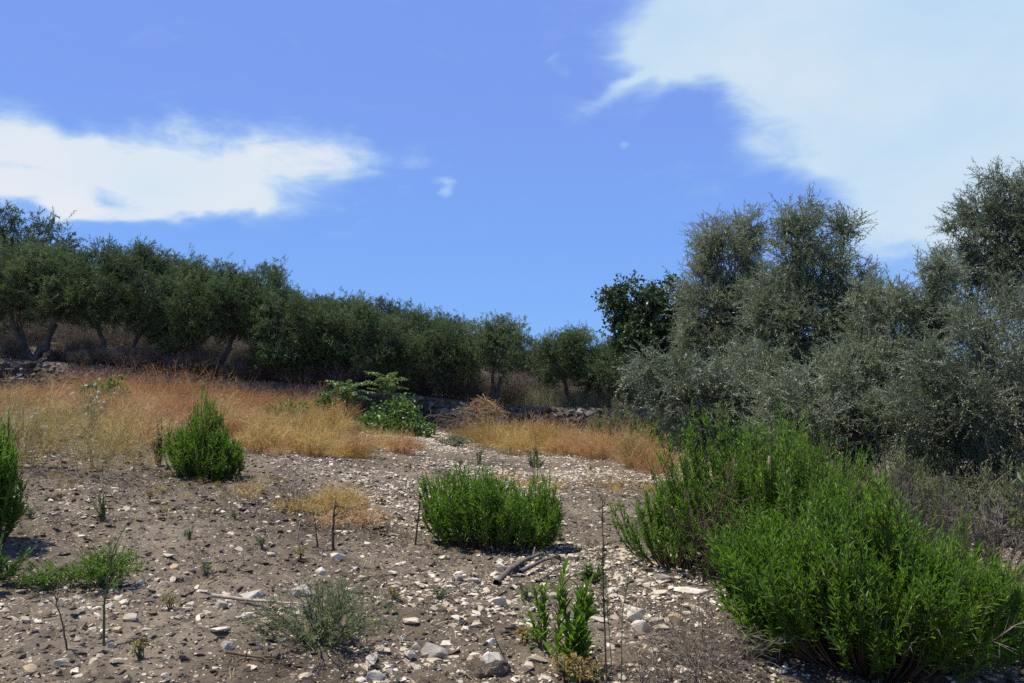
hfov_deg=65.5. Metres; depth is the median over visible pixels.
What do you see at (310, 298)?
olive tree
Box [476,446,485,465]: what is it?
green tuft
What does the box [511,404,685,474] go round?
dry weeds
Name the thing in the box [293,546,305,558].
tiny seedling
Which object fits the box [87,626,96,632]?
loose stone
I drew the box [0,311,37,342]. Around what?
dry bush
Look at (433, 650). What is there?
stone
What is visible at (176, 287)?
olive tree
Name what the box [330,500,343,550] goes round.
dead stalk
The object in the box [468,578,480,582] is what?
loose stone
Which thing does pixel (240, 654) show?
fallen stick
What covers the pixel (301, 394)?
dry bush
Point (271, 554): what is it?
loose stone
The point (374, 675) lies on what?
stone
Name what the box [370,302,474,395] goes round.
olive tree
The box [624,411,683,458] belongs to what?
dark bush
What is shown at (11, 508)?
green shrub
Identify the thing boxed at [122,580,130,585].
loose stone
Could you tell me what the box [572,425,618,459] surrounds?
dry weed
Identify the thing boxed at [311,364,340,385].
dry bush
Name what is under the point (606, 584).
tall stalk
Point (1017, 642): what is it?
green shrub
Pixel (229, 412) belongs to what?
dry weed
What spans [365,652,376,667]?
loose stone
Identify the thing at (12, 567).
green shrub
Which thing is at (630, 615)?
stone
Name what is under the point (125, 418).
dry weed
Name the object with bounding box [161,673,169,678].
stone
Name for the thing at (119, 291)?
olive tree
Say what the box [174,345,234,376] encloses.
dry bush
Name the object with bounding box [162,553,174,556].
stone
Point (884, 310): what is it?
olive tree
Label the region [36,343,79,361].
dry bush
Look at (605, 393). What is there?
dry bush
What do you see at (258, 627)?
stone
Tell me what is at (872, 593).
green shrub
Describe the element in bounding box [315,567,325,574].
stone
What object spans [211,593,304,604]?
fallen stick
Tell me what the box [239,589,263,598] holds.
stone
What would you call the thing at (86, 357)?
dry bush
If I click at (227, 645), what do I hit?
stone
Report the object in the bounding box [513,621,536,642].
flowering herb
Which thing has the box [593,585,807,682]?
dead twig tangle
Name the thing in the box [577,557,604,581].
plant
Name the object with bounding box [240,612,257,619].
stone
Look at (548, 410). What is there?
dry stone wall
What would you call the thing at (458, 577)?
stone
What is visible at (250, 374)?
dry bush
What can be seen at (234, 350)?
dry bush
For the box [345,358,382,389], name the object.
dry bush
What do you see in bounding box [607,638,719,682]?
dead twig tangle
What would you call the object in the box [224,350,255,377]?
dry bush
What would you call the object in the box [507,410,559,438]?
dry weed
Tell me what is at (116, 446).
dry weed
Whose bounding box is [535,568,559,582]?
fallen branch
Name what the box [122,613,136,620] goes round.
stone
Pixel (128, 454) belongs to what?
dry weeds
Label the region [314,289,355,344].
olive tree
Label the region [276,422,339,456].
dry weed
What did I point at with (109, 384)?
weed
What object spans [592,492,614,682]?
tall stalk
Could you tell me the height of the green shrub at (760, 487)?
1.911 m
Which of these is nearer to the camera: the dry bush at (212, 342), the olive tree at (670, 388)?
the olive tree at (670, 388)
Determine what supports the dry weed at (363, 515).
on the ground at (172, 531)
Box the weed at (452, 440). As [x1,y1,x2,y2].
[434,434,475,446]
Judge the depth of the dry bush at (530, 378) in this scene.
29.68 m
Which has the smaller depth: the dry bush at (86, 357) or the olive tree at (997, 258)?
the olive tree at (997, 258)
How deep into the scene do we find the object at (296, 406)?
20.38 m
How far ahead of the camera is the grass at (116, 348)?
26.82 m
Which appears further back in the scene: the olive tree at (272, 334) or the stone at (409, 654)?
the olive tree at (272, 334)
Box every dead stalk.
[294,522,300,541]
[308,510,319,547]
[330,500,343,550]
[411,493,431,544]
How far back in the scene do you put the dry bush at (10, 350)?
23.86 m
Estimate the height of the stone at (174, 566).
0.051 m
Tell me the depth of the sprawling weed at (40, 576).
4.97 m
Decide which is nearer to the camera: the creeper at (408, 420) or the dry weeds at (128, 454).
the dry weeds at (128, 454)
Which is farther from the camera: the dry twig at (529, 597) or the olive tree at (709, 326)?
the olive tree at (709, 326)
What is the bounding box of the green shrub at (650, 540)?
[608,477,733,573]
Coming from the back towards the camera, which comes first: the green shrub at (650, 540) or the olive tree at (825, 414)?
the olive tree at (825, 414)
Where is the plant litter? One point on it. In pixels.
(324, 568)
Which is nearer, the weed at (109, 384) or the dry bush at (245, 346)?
the weed at (109, 384)
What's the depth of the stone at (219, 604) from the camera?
4.81 m
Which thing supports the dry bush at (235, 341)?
on the ground at (172, 531)
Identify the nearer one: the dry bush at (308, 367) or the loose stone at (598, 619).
the loose stone at (598, 619)
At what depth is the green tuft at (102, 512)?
6.82 m
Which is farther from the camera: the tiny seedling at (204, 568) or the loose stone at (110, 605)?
the tiny seedling at (204, 568)
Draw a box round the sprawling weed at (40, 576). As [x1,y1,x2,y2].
[2,554,95,591]
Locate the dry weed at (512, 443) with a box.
[486,421,539,454]
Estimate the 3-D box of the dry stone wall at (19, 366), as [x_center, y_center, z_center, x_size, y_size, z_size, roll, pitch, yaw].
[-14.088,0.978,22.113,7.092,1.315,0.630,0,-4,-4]
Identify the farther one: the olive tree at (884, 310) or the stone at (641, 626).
the olive tree at (884, 310)
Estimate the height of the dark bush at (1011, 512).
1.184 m
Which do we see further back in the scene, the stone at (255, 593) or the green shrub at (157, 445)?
the green shrub at (157, 445)
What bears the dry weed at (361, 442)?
on the ground at (172, 531)
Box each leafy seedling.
[520,580,554,653]
[542,557,601,667]
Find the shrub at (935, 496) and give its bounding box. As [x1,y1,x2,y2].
[846,445,985,551]
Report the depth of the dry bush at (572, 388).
29.07 m
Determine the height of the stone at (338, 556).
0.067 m
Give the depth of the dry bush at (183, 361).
23.11 m
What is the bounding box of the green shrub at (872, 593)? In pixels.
[698,459,1023,682]
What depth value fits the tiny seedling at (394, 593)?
5.44 m
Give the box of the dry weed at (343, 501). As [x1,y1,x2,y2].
[293,478,385,520]
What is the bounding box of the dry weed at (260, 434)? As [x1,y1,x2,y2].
[232,408,298,452]
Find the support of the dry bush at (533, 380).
on the ground at (172, 531)
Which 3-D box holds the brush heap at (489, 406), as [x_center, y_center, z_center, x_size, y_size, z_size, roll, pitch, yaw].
[-0.871,2.004,23.895,1.607,0.906,1.212,0,-4,0]
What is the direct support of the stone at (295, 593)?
on the ground at (172, 531)
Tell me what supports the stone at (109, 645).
on the ground at (172, 531)
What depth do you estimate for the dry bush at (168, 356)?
23.52 m
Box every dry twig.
[36,576,74,650]
[82,516,135,645]
[485,617,505,659]
[513,577,554,631]
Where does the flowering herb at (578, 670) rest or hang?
on the ground at (172, 531)
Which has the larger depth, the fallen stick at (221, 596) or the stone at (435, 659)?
the fallen stick at (221, 596)
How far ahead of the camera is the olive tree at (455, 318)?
34.02 m
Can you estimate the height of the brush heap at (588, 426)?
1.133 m
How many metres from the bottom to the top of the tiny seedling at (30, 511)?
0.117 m
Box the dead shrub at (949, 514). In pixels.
[836,436,986,550]
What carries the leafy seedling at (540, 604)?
on the ground at (172, 531)
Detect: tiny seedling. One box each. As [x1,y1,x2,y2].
[24,505,39,518]
[56,491,66,497]
[129,635,154,659]
[144,490,154,499]
[158,588,183,609]
[183,525,195,539]
[200,560,213,575]
[230,511,236,519]
[253,535,266,547]
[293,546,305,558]
[339,623,354,641]
[387,587,399,598]
[431,586,447,599]
[516,584,538,598]
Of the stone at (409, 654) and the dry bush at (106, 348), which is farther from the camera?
the dry bush at (106, 348)
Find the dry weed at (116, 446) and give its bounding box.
[19,378,174,478]
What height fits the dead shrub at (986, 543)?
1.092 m
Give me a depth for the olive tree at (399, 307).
33.96 m
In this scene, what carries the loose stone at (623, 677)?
on the ground at (172, 531)
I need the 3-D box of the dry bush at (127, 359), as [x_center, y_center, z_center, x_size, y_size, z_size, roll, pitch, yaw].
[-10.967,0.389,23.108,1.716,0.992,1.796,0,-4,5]
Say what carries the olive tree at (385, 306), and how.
on the ground at (172, 531)
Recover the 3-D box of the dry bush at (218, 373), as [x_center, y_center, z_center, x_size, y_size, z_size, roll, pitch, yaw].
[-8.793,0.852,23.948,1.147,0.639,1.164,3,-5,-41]
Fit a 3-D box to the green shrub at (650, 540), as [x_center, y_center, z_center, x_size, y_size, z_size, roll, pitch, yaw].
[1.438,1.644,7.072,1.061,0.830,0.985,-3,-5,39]
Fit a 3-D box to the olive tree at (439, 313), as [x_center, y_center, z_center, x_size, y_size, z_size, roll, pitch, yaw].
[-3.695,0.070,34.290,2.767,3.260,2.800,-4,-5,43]
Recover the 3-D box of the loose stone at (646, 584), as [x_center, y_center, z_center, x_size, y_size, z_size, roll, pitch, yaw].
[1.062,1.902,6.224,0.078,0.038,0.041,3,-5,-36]
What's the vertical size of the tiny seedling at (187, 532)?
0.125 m
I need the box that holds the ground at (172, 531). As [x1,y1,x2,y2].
[0,317,1023,682]
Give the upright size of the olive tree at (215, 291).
4.146 m
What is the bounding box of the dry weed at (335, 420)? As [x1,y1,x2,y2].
[304,401,355,437]
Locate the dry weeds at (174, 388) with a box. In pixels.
[32,352,367,416]
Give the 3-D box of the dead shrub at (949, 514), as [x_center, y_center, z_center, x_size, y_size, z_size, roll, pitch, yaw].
[3.642,1.554,7.285,1.210,1.409,1.391,3,-5,-36]
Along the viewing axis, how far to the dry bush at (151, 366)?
23.29 m
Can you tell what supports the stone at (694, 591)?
on the ground at (172, 531)
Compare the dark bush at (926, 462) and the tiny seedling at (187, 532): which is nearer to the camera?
the tiny seedling at (187, 532)
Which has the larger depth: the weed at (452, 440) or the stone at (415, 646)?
the weed at (452, 440)
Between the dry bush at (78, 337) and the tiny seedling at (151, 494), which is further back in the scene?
the dry bush at (78, 337)
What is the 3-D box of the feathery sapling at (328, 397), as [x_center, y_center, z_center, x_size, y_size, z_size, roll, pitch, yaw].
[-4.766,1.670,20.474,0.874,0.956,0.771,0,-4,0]
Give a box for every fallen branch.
[493,547,543,585]
[518,555,559,572]
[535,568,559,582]
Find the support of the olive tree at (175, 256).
on the ground at (172, 531)
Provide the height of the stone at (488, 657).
0.099 m
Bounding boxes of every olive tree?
[0,199,88,314]
[0,232,102,359]
[50,232,184,363]
[75,251,144,335]
[107,242,197,333]
[133,246,276,376]
[141,255,215,332]
[224,256,343,380]
[242,258,303,340]
[284,289,340,338]
[291,286,403,388]
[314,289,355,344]
[364,293,412,358]
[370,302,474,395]
[379,297,425,341]
[409,307,449,368]
[431,310,489,373]
[433,308,530,403]
[503,334,548,383]
[518,320,616,402]
[530,330,587,389]
[576,332,652,408]
[610,329,814,488]
[656,199,808,464]
[719,182,904,465]
[729,344,926,473]
[787,238,1009,487]
[854,267,1023,529]
[914,155,1023,482]
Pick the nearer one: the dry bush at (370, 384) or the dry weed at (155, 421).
the dry weed at (155, 421)
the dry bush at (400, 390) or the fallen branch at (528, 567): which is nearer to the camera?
the fallen branch at (528, 567)
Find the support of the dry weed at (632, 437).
on the ground at (172, 531)
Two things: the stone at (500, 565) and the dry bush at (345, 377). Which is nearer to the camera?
the stone at (500, 565)
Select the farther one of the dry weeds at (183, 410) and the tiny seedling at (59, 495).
the dry weeds at (183, 410)
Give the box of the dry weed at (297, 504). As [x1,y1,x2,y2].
[269,486,332,514]
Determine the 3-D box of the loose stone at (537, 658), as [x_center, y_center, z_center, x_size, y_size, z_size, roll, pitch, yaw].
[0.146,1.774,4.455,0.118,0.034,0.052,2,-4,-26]
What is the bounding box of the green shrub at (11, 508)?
[0,409,28,541]
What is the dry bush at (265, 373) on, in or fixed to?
on the ground at (172, 531)
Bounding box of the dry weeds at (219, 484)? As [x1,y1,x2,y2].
[19,464,290,514]
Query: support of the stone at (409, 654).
on the ground at (172, 531)
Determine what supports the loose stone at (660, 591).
on the ground at (172, 531)
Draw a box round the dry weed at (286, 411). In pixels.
[251,393,322,427]
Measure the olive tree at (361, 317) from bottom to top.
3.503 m
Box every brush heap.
[411,399,525,432]
[456,394,508,419]
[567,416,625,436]
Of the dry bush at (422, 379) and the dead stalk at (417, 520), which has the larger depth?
the dry bush at (422, 379)
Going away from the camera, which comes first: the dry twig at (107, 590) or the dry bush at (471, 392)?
the dry twig at (107, 590)
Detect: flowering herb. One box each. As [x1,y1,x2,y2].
[222,568,403,652]
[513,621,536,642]
[543,648,609,682]
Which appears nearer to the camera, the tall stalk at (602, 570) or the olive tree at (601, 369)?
the tall stalk at (602, 570)
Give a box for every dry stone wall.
[0,358,136,394]
[153,376,360,419]
[367,389,723,441]
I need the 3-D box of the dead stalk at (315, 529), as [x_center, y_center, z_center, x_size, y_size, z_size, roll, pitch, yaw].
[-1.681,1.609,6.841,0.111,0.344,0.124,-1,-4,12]
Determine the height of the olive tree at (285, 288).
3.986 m
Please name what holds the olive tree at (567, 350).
on the ground at (172, 531)
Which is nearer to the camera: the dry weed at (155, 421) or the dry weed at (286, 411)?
the dry weed at (155, 421)
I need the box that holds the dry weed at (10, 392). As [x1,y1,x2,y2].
[0,359,60,432]
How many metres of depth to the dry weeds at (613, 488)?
12.52 m
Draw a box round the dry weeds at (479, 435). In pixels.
[444,405,611,454]
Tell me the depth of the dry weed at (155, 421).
12.48 m
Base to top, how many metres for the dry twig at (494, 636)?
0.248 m
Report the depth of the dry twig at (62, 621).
4.03 m
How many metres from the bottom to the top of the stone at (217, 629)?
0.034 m
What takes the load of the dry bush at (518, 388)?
on the ground at (172, 531)
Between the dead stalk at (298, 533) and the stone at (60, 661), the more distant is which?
the dead stalk at (298, 533)
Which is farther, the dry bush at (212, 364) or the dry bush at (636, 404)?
the dry bush at (636, 404)
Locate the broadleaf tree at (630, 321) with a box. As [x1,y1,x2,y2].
[591,269,697,442]
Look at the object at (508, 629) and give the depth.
4.94 m
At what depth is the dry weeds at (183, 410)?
16.94 m
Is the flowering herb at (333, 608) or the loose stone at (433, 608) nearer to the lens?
the flowering herb at (333, 608)
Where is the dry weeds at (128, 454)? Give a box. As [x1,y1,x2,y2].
[2,398,173,467]
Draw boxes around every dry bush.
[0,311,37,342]
[0,315,66,345]
[0,334,33,358]
[6,311,60,329]
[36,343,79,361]
[42,313,110,342]
[45,319,110,349]
[60,333,110,361]
[66,344,100,366]
[77,307,126,340]
[80,343,118,364]
[90,321,142,349]
[93,339,136,366]
[99,341,162,368]
[111,331,180,353]
[138,351,167,369]
[152,349,184,371]
[158,347,208,374]
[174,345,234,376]
[180,326,234,356]
[206,362,229,377]
[215,358,255,379]
[219,330,255,352]
[220,339,265,361]
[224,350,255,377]
[232,339,259,356]
[232,360,273,380]
[249,364,288,380]
[252,351,311,381]
[278,354,346,384]
[280,389,311,400]
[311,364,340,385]
[313,360,362,387]
[317,361,362,374]
[332,386,364,405]
[343,374,370,388]
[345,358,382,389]
[353,393,373,409]
[361,370,378,390]
[366,397,387,408]
[368,364,425,392]
[369,374,412,392]
[396,369,428,393]
[399,364,444,396]
[445,375,487,400]
[468,365,507,396]
[475,363,530,385]
[478,366,538,404]
[498,370,548,399]
[503,368,548,394]
[535,373,582,401]
[570,381,618,404]
[612,382,653,409]
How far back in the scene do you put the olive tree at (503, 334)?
25.49 m
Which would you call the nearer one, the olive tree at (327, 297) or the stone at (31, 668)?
the stone at (31, 668)
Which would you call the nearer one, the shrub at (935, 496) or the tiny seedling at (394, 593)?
the tiny seedling at (394, 593)
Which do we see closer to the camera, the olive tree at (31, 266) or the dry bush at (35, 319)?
the olive tree at (31, 266)
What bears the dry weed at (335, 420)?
on the ground at (172, 531)
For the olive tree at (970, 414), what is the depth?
10.41 m
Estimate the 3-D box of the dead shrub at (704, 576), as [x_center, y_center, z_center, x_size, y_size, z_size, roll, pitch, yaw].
[1.614,1.466,6.621,0.812,1.125,0.806,-2,-5,32]
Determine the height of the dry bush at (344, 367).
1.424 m
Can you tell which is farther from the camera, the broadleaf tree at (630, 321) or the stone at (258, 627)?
the broadleaf tree at (630, 321)
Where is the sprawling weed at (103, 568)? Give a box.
[51,542,146,590]
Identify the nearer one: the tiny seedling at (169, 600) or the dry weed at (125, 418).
the tiny seedling at (169, 600)
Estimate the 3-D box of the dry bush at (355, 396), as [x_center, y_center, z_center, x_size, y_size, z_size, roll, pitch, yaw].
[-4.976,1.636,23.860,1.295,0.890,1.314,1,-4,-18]
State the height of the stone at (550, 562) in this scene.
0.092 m
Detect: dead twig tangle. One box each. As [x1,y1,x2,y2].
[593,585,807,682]
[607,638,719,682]
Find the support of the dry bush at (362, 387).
on the ground at (172, 531)
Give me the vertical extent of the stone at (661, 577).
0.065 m
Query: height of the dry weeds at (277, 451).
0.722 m
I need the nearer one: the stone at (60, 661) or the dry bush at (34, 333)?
the stone at (60, 661)
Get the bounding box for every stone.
[23,664,37,671]
[53,658,69,665]
[72,595,82,599]
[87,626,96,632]
[89,657,98,663]
[105,603,113,607]
[105,642,116,648]
[112,626,121,632]
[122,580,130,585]
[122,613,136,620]
[148,499,159,503]
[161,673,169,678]
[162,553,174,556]
[170,563,178,568]
[210,626,229,631]
[214,599,228,609]
[221,641,232,649]
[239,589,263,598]
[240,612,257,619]
[251,623,261,631]
[261,617,275,625]
[267,552,275,556]
[290,584,314,596]
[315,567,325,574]
[330,553,344,559]
[357,576,368,580]
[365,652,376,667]
[366,670,387,681]
[374,645,390,652]
[374,646,383,652]
[402,617,419,623]
[403,650,414,658]
[412,643,419,649]
[421,642,446,657]
[426,657,441,662]
[430,606,437,610]
[448,608,454,614]
[451,615,459,619]
[455,574,462,579]
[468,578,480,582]
[481,652,503,662]
[486,638,495,645]
[487,597,506,605]
[495,562,505,569]
[506,612,515,615]
[524,661,533,669]
[529,655,546,661]
[542,560,554,565]
[591,616,609,622]
[617,673,626,680]
[627,607,646,621]
[631,620,651,631]
[643,582,650,586]
[649,617,664,625]
[653,590,667,593]
[653,624,670,629]
[654,574,673,580]
[656,649,665,658]
[668,612,683,624]
[672,587,707,595]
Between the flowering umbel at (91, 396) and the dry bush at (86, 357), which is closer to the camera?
the flowering umbel at (91, 396)
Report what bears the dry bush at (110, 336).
on the ground at (172, 531)
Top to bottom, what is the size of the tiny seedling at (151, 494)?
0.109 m
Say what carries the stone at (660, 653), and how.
on the ground at (172, 531)
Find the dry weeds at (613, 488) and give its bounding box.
[493,468,657,491]
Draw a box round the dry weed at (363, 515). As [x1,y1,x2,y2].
[308,500,396,530]
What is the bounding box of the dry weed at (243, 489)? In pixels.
[219,469,277,501]
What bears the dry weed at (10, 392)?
on the ground at (172, 531)
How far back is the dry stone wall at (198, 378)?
22.94 m
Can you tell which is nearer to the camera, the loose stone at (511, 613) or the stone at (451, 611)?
the stone at (451, 611)
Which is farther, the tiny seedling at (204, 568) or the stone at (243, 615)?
the tiny seedling at (204, 568)
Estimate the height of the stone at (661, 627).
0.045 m
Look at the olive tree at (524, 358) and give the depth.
34.82 m
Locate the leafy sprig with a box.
[1010,467,1023,485]
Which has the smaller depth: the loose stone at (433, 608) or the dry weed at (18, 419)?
the loose stone at (433, 608)
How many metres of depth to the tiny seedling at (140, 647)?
3.93 m
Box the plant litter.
[0,414,1023,682]
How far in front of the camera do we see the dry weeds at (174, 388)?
21.66 m
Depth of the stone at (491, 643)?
4.64 m
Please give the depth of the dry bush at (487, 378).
28.23 m
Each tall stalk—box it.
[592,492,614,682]
[602,570,613,682]
[618,501,644,682]
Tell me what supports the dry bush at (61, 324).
on the ground at (172, 531)
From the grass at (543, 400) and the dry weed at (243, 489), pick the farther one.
the grass at (543, 400)
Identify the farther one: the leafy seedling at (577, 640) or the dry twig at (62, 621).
the leafy seedling at (577, 640)
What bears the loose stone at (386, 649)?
on the ground at (172, 531)
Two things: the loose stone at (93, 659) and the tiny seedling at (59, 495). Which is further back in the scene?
the tiny seedling at (59, 495)
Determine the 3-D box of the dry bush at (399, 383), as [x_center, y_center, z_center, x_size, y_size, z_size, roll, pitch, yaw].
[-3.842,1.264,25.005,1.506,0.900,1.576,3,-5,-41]
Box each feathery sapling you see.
[311,388,344,416]
[326,379,374,420]
[363,371,408,421]
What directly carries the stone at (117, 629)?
on the ground at (172, 531)
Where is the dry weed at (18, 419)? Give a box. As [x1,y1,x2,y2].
[0,371,108,469]
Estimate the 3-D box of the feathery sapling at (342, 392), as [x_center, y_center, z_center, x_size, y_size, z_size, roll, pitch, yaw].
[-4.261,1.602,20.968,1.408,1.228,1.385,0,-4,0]
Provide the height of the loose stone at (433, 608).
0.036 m
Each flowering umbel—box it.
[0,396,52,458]
[63,373,117,427]
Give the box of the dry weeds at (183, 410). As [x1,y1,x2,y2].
[60,379,346,449]
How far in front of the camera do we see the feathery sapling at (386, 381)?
21.70 m
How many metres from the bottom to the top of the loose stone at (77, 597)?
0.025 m
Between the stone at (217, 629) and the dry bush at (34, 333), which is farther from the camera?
the dry bush at (34, 333)
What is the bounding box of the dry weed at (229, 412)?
[193,389,266,435]
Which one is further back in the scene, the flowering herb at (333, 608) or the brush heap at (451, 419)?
the brush heap at (451, 419)
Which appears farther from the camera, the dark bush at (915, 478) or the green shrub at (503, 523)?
the dark bush at (915, 478)
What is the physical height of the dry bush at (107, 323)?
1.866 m
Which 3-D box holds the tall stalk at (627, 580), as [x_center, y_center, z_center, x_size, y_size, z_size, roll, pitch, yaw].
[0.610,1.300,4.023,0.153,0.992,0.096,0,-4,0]
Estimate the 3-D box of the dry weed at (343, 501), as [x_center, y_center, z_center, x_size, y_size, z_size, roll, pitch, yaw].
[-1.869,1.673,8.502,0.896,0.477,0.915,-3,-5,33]
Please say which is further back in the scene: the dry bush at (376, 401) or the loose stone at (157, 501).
the dry bush at (376, 401)
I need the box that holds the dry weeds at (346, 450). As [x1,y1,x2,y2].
[232,392,413,458]
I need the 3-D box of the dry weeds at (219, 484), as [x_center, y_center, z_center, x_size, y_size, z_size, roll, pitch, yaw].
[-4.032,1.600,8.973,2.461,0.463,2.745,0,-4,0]
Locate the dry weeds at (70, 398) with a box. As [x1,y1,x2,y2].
[0,374,187,413]
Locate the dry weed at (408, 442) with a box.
[376,427,435,455]
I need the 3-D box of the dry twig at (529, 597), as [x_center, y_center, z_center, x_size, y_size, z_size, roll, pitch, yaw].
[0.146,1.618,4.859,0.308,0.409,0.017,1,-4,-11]
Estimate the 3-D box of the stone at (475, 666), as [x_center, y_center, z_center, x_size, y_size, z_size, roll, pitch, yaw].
[-0.132,1.746,4.251,0.252,0.121,0.201,0,-4,0]
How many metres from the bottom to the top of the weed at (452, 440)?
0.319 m
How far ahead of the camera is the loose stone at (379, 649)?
4.37 m
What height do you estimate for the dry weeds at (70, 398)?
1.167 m
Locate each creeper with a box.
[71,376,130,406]
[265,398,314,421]
[353,392,438,436]
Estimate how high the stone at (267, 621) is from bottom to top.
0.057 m
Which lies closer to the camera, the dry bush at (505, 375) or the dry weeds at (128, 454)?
the dry weeds at (128, 454)
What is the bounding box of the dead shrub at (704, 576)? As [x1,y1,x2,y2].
[651,450,754,583]
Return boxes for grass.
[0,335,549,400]
[488,387,619,407]
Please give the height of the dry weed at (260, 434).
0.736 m
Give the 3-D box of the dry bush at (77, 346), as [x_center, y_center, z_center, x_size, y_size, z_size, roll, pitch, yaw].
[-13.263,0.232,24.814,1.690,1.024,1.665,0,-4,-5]
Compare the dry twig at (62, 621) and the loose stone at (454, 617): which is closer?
the dry twig at (62, 621)
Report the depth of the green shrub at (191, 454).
9.71 m
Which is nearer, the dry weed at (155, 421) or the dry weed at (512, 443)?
the dry weed at (155, 421)
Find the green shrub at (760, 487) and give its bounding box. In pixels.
[636,371,907,566]
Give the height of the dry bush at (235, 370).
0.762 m
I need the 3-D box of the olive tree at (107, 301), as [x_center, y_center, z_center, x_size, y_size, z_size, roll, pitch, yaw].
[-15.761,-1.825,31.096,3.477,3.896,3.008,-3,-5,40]
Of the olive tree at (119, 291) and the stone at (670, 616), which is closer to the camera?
the stone at (670, 616)
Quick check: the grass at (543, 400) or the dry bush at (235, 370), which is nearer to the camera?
the dry bush at (235, 370)
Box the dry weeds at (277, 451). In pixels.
[117,430,426,456]
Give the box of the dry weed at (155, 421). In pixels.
[113,396,187,443]
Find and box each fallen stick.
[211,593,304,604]
[225,650,281,663]
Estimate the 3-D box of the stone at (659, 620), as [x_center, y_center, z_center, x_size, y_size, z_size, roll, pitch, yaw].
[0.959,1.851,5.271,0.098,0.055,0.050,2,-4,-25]
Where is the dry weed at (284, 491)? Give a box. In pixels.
[268,462,319,511]
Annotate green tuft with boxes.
[89,491,111,521]
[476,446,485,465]
[527,438,544,466]
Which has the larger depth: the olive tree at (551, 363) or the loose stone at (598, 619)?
the olive tree at (551, 363)
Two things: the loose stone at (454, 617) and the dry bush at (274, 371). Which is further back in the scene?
the dry bush at (274, 371)
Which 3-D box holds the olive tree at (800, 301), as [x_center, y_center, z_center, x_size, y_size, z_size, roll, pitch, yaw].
[5.249,-0.042,13.849,3.306,5.573,2.194,0,-4,0]
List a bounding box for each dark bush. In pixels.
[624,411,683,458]
[736,434,862,498]
[829,428,976,514]
[879,438,986,538]
[932,446,1023,545]
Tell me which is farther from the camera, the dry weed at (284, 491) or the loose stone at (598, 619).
the dry weed at (284, 491)
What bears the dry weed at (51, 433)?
on the ground at (172, 531)
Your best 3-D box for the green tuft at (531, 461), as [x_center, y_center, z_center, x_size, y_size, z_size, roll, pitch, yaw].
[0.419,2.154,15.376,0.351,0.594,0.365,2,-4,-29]
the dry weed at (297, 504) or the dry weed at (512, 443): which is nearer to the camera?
the dry weed at (297, 504)
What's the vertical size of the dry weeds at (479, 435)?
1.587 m
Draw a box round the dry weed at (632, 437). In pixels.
[610,426,656,468]
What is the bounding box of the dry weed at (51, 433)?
[4,378,108,452]
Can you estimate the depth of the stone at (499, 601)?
5.48 m
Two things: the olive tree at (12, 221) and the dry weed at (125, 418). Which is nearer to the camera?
the dry weed at (125, 418)
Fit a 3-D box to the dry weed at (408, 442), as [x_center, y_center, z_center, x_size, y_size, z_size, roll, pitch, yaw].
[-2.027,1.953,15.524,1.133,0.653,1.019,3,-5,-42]
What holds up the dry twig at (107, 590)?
on the ground at (172, 531)
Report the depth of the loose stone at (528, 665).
4.36 m
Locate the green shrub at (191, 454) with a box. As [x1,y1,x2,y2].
[161,381,249,481]
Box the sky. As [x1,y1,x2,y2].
[0,0,1023,375]
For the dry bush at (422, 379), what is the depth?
25.29 m
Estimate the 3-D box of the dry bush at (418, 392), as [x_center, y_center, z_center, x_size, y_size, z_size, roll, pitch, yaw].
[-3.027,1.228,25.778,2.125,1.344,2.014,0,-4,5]
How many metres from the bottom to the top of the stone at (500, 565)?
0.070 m
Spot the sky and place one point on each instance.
(471, 158)
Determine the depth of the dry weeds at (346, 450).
15.04 m
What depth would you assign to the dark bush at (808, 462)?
10.53 m
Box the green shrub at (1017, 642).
[997,570,1023,663]
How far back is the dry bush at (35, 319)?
29.53 m
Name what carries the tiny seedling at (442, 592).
on the ground at (172, 531)
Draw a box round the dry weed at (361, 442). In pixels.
[330,423,387,457]
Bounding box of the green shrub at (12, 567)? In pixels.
[0,531,37,583]
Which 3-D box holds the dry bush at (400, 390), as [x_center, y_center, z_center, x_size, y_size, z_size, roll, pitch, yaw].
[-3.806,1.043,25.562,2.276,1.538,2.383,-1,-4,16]
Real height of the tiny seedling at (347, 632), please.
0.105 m
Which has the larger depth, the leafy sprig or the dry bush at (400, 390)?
the dry bush at (400, 390)
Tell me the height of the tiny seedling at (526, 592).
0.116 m
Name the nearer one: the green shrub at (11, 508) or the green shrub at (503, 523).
the green shrub at (11, 508)
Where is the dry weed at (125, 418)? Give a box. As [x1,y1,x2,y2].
[72,389,172,451]
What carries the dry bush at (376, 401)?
on the ground at (172, 531)
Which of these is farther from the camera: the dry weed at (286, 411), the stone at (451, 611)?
the dry weed at (286, 411)
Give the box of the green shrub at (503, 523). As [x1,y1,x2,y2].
[414,451,567,553]
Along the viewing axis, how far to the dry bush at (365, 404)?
23.94 m
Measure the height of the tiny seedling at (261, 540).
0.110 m
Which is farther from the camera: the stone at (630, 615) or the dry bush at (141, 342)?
the dry bush at (141, 342)
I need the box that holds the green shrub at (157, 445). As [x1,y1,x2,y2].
[150,414,167,464]
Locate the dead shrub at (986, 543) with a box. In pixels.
[909,467,1023,587]
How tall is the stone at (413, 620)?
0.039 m

